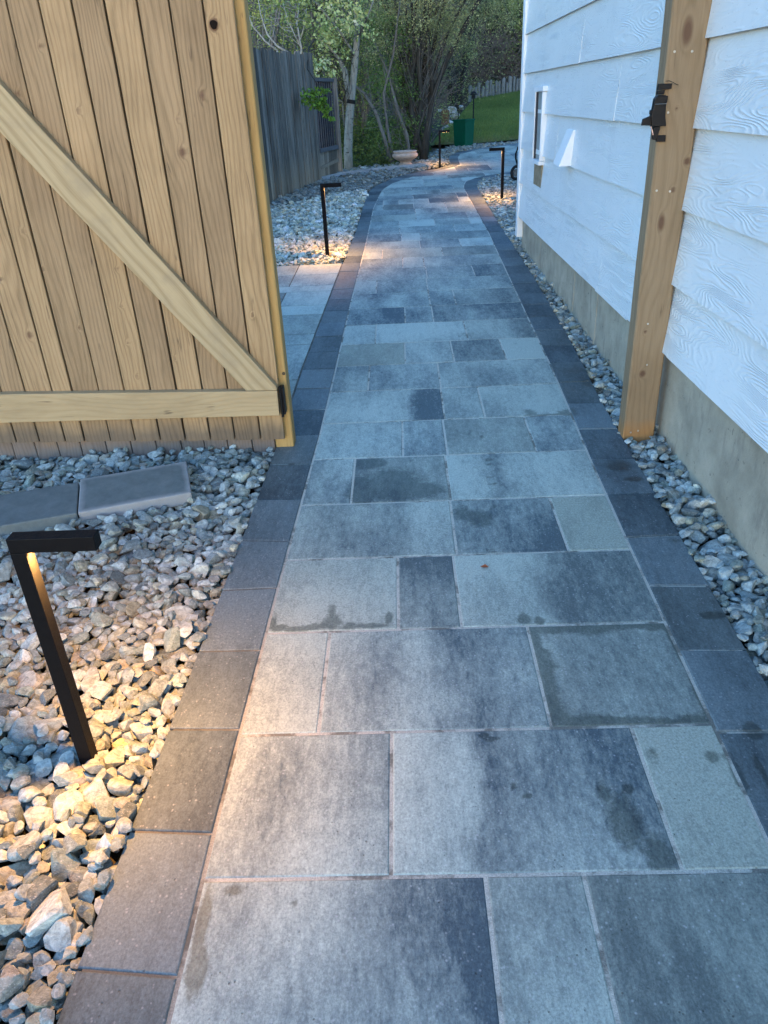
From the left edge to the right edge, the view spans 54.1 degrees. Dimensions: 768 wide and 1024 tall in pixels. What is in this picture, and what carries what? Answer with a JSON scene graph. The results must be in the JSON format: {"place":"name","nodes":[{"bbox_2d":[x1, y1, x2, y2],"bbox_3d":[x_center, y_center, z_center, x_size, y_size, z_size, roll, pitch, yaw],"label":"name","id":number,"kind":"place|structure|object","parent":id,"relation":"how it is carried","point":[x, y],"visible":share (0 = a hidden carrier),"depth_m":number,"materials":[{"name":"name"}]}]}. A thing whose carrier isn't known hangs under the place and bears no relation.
{"place":"outdoors","nodes":[
{"label":"outdoors","id":0,"kind":"place"},
{"bbox_2d":[181,263,341,448],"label":"side paving","id":1,"kind":"structure","parent":0,"point":[301,296],"depth_m":5.76,"materials":[{"name":"grey stone"}]},
{"bbox_2d":[0,0,754,1023],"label":"ground","id":2,"kind":"structure","parent":0,"point":[114,858],"depth_m":2.80,"materials":[{"name":"soil"}]},
{"bbox_2d":[0,444,274,1023],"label":"gravel bed","id":3,"kind":"object","parent":2,"relation":"on","point":[40,907],"visible":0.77,"depth_m":2.21,"materials":[{"name":"grey gravel"}]},
{"bbox_2d":[0,483,79,536],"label":"concrete slab","id":4,"kind":"object","parent":3,"relation":"on","point":[41,509],"depth_m":3.03,"materials":[{"name":"grey concrete"}]},
{"bbox_2d":[6,529,101,765],"bbox_3d":[-0.705,0.362,1.807,0.192,0.715,0.035,-2,29,2],"label":"path light","id":5,"kind":"object","parent":3,"relation":"on","point":[24,547],"visible":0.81,"depth_m":1.72,"materials":[{"name":"black metal"}]},
{"bbox_2d":[78,462,191,519],"bbox_3d":[-1.045,-0.088,3.170,0.447,0.055,0.268,-11,36,-12],"label":"concrete slab","id":6,"kind":"object","parent":3,"relation":"on","point":[135,491],"depth_m":3.12,"materials":[{"name":"grey concrete"}]},
{"bbox_2d":[0,0,275,465],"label":"cedar fence","id":7,"kind":"object","parent":2,"relation":"on","point":[34,450],"visible":0.06,"depth_m":3.54,"materials":[{"name":"brown wood"}]},
{"bbox_2d":[248,1,291,51],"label":"hillside bush","id":8,"kind":"object","parent":2,"relation":"on","point":[261,21],"visible":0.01,"depth_m":16.97,"materials":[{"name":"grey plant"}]},
{"bbox_2d":[249,0,306,53],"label":"bare bush","id":9,"kind":"object","parent":2,"relation":"on","point":[279,47],"visible":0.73,"depth_m":13.20,"materials":[{"name":"white plant"}]},
{"bbox_2d":[247,0,316,63],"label":"hillside bush","id":10,"kind":"object","parent":2,"relation":"on","point":[255,34],"visible":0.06,"depth_m":14.68,"materials":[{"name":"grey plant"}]},
{"bbox_2d":[253,47,342,203],"bbox_3d":[-1.643,-5.027,9.988,0.127,1.998,6.804,5,30,14],"label":"old fence","id":11,"kind":"object","parent":2,"relation":"on","point":[301,149],"visible":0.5,"depth_m":10.95,"materials":[{"name":"grey wood"}]},
{"bbox_2d":[249,0,365,106],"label":"hillside bush","id":12,"kind":"object","parent":2,"relation":"on","point":[307,43],"visible":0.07,"depth_m":19.86,"materials":[{"name":"green plant"}]},
{"bbox_2d":[250,0,376,114],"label":"hillside bush","id":13,"kind":"object","parent":2,"relation":"on","point":[314,48],"visible":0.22,"depth_m":15.61,"materials":[{"name":"green plant"}]},
{"bbox_2d":[270,189,368,265],"bbox_3d":[-1.480,-3.445,8.991,2.500,0.253,4.754,-2,29,2],"label":"gravel bed","id":14,"kind":"object","parent":2,"relation":"on","point":[298,232],"visible":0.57,"depth_m":8.44,"materials":[{"name":"grey gravel"}]},
{"bbox_2d":[320,182,340,255],"bbox_3d":[-0.472,-2.695,7.022,0.192,0.695,0.035,-2,29,2],"label":"path light","id":15,"kind":"object","parent":14,"relation":"on","point":[322,191],"visible":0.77,"depth_m":6.95,"materials":[{"name":"black metal"}]},
{"bbox_2d":[270,165,428,207],"bbox_3d":[-0.595,-5.100,11.735,1.411,0.216,4.618,8,31,20],"label":"gravel bed","id":16,"kind":"object","parent":2,"relation":"on","point":[369,181],"visible":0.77,"depth_m":11.76,"materials":[{"name":"grey gravel"}]},
{"bbox_2d":[268,0,432,141],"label":"hillside bush","id":17,"kind":"object","parent":2,"relation":"on","point":[365,110],"visible":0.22,"depth_m":16.30,"materials":[{"name":"green plant"}]},
{"bbox_2d":[321,0,418,108],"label":"hillside bush","id":18,"kind":"object","parent":2,"relation":"on","point":[371,59],"visible":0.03,"depth_m":21.42,"materials":[{"name":"green plant"}]},
{"bbox_2d":[322,162,430,179],"bbox_3d":[-0.355,-5.763,12.835,2.820,0.164,0.406,-25,35,-34],"label":"bed edging","id":19,"kind":"object","parent":2,"relation":"on","point":[377,169],"visible":0.45,"depth_m":13.10,"materials":[{"name":"grey stone"}]},
{"bbox_2d":[334,113,432,168],"bbox_3d":[-0.624,-8.071,16.060,3.562,1.202,6.188,-2,29,2],"label":"ground cover","id":20,"kind":"object","parent":2,"relation":"on","point":[367,156],"visible":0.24,"depth_m":14.87,"materials":[{"name":"green plant"}]},
{"bbox_2d":[336,0,486,135],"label":"hillside bush","id":21,"kind":"object","parent":2,"relation":"on","point":[437,111],"visible":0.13,"depth_m":17.55,"materials":[{"name":"green plant"}]},
{"bbox_2d":[57,143,767,1023],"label":"path border","id":22,"kind":"object","parent":2,"relation":"on","point":[143,917],"visible":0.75,"depth_m":2.18,"materials":[{"name":"concrete"}]},
{"bbox_2d":[234,0,295,446],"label":"gate post","id":23,"kind":"object","parent":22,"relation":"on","point":[250,90],"visible":0.45,"depth_m":3.03,"materials":[{"name":"yellow wood"}]},
{"bbox_2d":[0,0,286,442],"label":"garden gate","id":24,"kind":"structure","parent":23,"relation":"attached to","point":[91,239],"depth_m":3.04,"materials":[{"name":"brown wood"}]},
{"bbox_2d":[322,139,518,178],"bbox_3d":[0.912,-6.815,14.527,1.542,0.269,7.322,15,33,29],"label":"gravel bed","id":25,"kind":"object","parent":2,"relation":"on","point":[446,153],"visible":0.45,"depth_m":14.79,"materials":[{"name":"grey gravel"}]},
{"bbox_2d":[263,0,383,169],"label":"aspen tree","id":26,"kind":"object","parent":25,"relation":"on","point":[356,29],"visible":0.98,"depth_m":12.25,"materials":[{"name":"green plant"}]},
{"bbox_2d":[344,0,433,162],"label":"leafy shrub","id":27,"kind":"object","parent":25,"relation":"on","point":[384,90],"visible":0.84,"depth_m":13.84,"materials":[{"name":"green plant"}]},
{"bbox_2d":[392,150,417,164],"bbox_3d":[0.384,-6.423,13.639,0.468,0.236,0.468,-2,29,2],"label":"stone bowl","id":28,"kind":"object","parent":25,"relation":"on","point":[404,157],"visible":0.92,"depth_m":13.49,"materials":[{"name":"beige stone"}]},
{"bbox_2d":[438,130,449,167],"bbox_3d":[1.056,-6.348,13.188,0.192,0.625,0.035,-2,29,2],"label":"path light","id":29,"kind":"object","parent":25,"relation":"on","point":[440,131],"visible":0.81,"depth_m":13.13,"materials":[{"name":"black metal"}]},
{"bbox_2d":[452,119,474,145],"bbox_3d":[1.737,-8.252,16.380,0.356,0.540,0.356,21,37,37],"label":"green bin","id":30,"kind":"object","parent":25,"relation":"on","point":[463,132],"visible":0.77,"depth_m":16.27,"materials":[{"name":"plastic"}]},
{"bbox_2d":[341,0,523,161],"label":"willow shrub","id":31,"kind":"object","parent":2,"relation":"on","point":[426,49],"visible":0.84,"depth_m":13.83,"materials":[{"name":"green plant"}]},
{"bbox_2d":[398,0,521,111],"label":"hillside bush","id":32,"kind":"object","parent":2,"relation":"on","point":[463,71],"visible":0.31,"depth_m":22.86,"materials":[{"name":"green plant"}]},
{"bbox_2d":[416,1,522,120],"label":"brushwood","id":33,"kind":"object","parent":2,"relation":"on","point":[516,63],"visible":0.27,"depth_m":26.45,"materials":[{"name":"green plant"}]},
{"bbox_2d":[434,0,521,66],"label":"hillside tree","id":34,"kind":"object","parent":2,"relation":"on","point":[494,29],"visible":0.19,"depth_m":27.20,"materials":[{"name":"green plant"}]},
{"bbox_2d":[501,0,523,64],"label":"hillside tree","id":35,"kind":"object","parent":2,"relation":"on","point":[518,17],"visible":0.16,"depth_m":26.39,"materials":[{"name":"green plant"}]},
{"bbox_2d":[476,173,767,685],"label":"gravel bed","id":36,"kind":"object","parent":2,"relation":"on","point":[720,561],"visible":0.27,"depth_m":2.92,"materials":[{"name":"grey gravel"}]},
{"bbox_2d":[489,147,504,198],"bbox_3d":[1.434,-4.287,9.601,0.192,0.660,0.035,-2,29,2],"label":"path light","id":37,"kind":"object","parent":36,"relation":"on","point":[502,149],"visible":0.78,"depth_m":9.53,"materials":[{"name":"black metal"}]},
{"bbox_2d":[510,147,517,179],"bbox_3d":[2.153,-5.234,11.233,0.610,0.486,0.239,-9,29,-11],"label":"hose cart","id":38,"kind":"object","parent":36,"relation":"on","point":[513,172],"visible":0.31,"depth_m":11.18,"materials":[{"name":"black rubber"}]},
{"bbox_2d":[618,0,711,444],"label":"latch post","id":39,"kind":"object","parent":36,"relation":"on","point":[669,119],"visible":0.99,"depth_m":2.97,"materials":[{"name":"brown wood"}]},
{"bbox_2d":[515,0,767,595],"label":"house","id":40,"kind":"structure","parent":2,"relation":"on","point":[589,72],"depth_m":3.15,"materials":[{"name":"white wood"}]},
{"bbox_2d":[82,144,767,1023],"bbox_3d":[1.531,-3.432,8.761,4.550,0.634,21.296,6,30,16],"label":"path","id":41,"kind":"structure","parent":0,"point":[685,948],"depth_m":1.94,"materials":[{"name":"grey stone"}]},
{"bbox_2d":[432,89,519,144],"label":"lawn","id":42,"kind":"structure","parent":0,"point":[485,126],"depth_m":20.05,"materials":[{"name":"green plant"}]},
{"bbox_2d":[441,109,449,124],"bbox_3d":[1.599,-10.317,19.640,0.250,0.350,0.244,-2,29,2],"label":"tree stump","id":43,"kind":"object","parent":42,"relation":"on","point":[444,120],"visible":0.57,"depth_m":19.58,"materials":[{"name":"wood"}]},
{"bbox_2d":[450,112,459,119],"bbox_3d":[1.911,-10.720,20.373,0.255,0.212,0.377,-14,8,-20],"label":"boulder","id":44,"kind":"object","parent":42,"relation":"on","point":[454,116],"visible":0.57,"depth_m":20.27,"materials":[{"name":"grey stone"}]},
{"bbox_2d":[448,106,456,114],"bbox_3d":[1.824,-10.825,20.286,0.282,0.232,0.191,-4,29,-2],"label":"boulder","id":45,"kind":"object","parent":44,"relation":"on","point":[453,111],"visible":0.55,"depth_m":20.20,"materials":[{"name":"grey stone"}]},
{"bbox_2d":[470,91,476,118],"bbox_3d":[2.351,-10.697,19.763,0.200,0.650,0.200,-2,29,2],"label":"solar light","id":46,"kind":"object","parent":42,"relation":"on","point":[472,94],"visible":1,"depth_m":19.64,"materials":[{"name":"black metal"}]},
{"bbox_2d":[468,76,520,101],"bbox_3d":[4.913,-14.740,25.841,4.030,1.042,0.174,1,29,7],"label":"log palisade","id":47,"kind":"object","parent":42,"relation":"on","point":[493,91],"visible":0.27,"depth_m":25.98,"materials":[{"name":"grey wood"}]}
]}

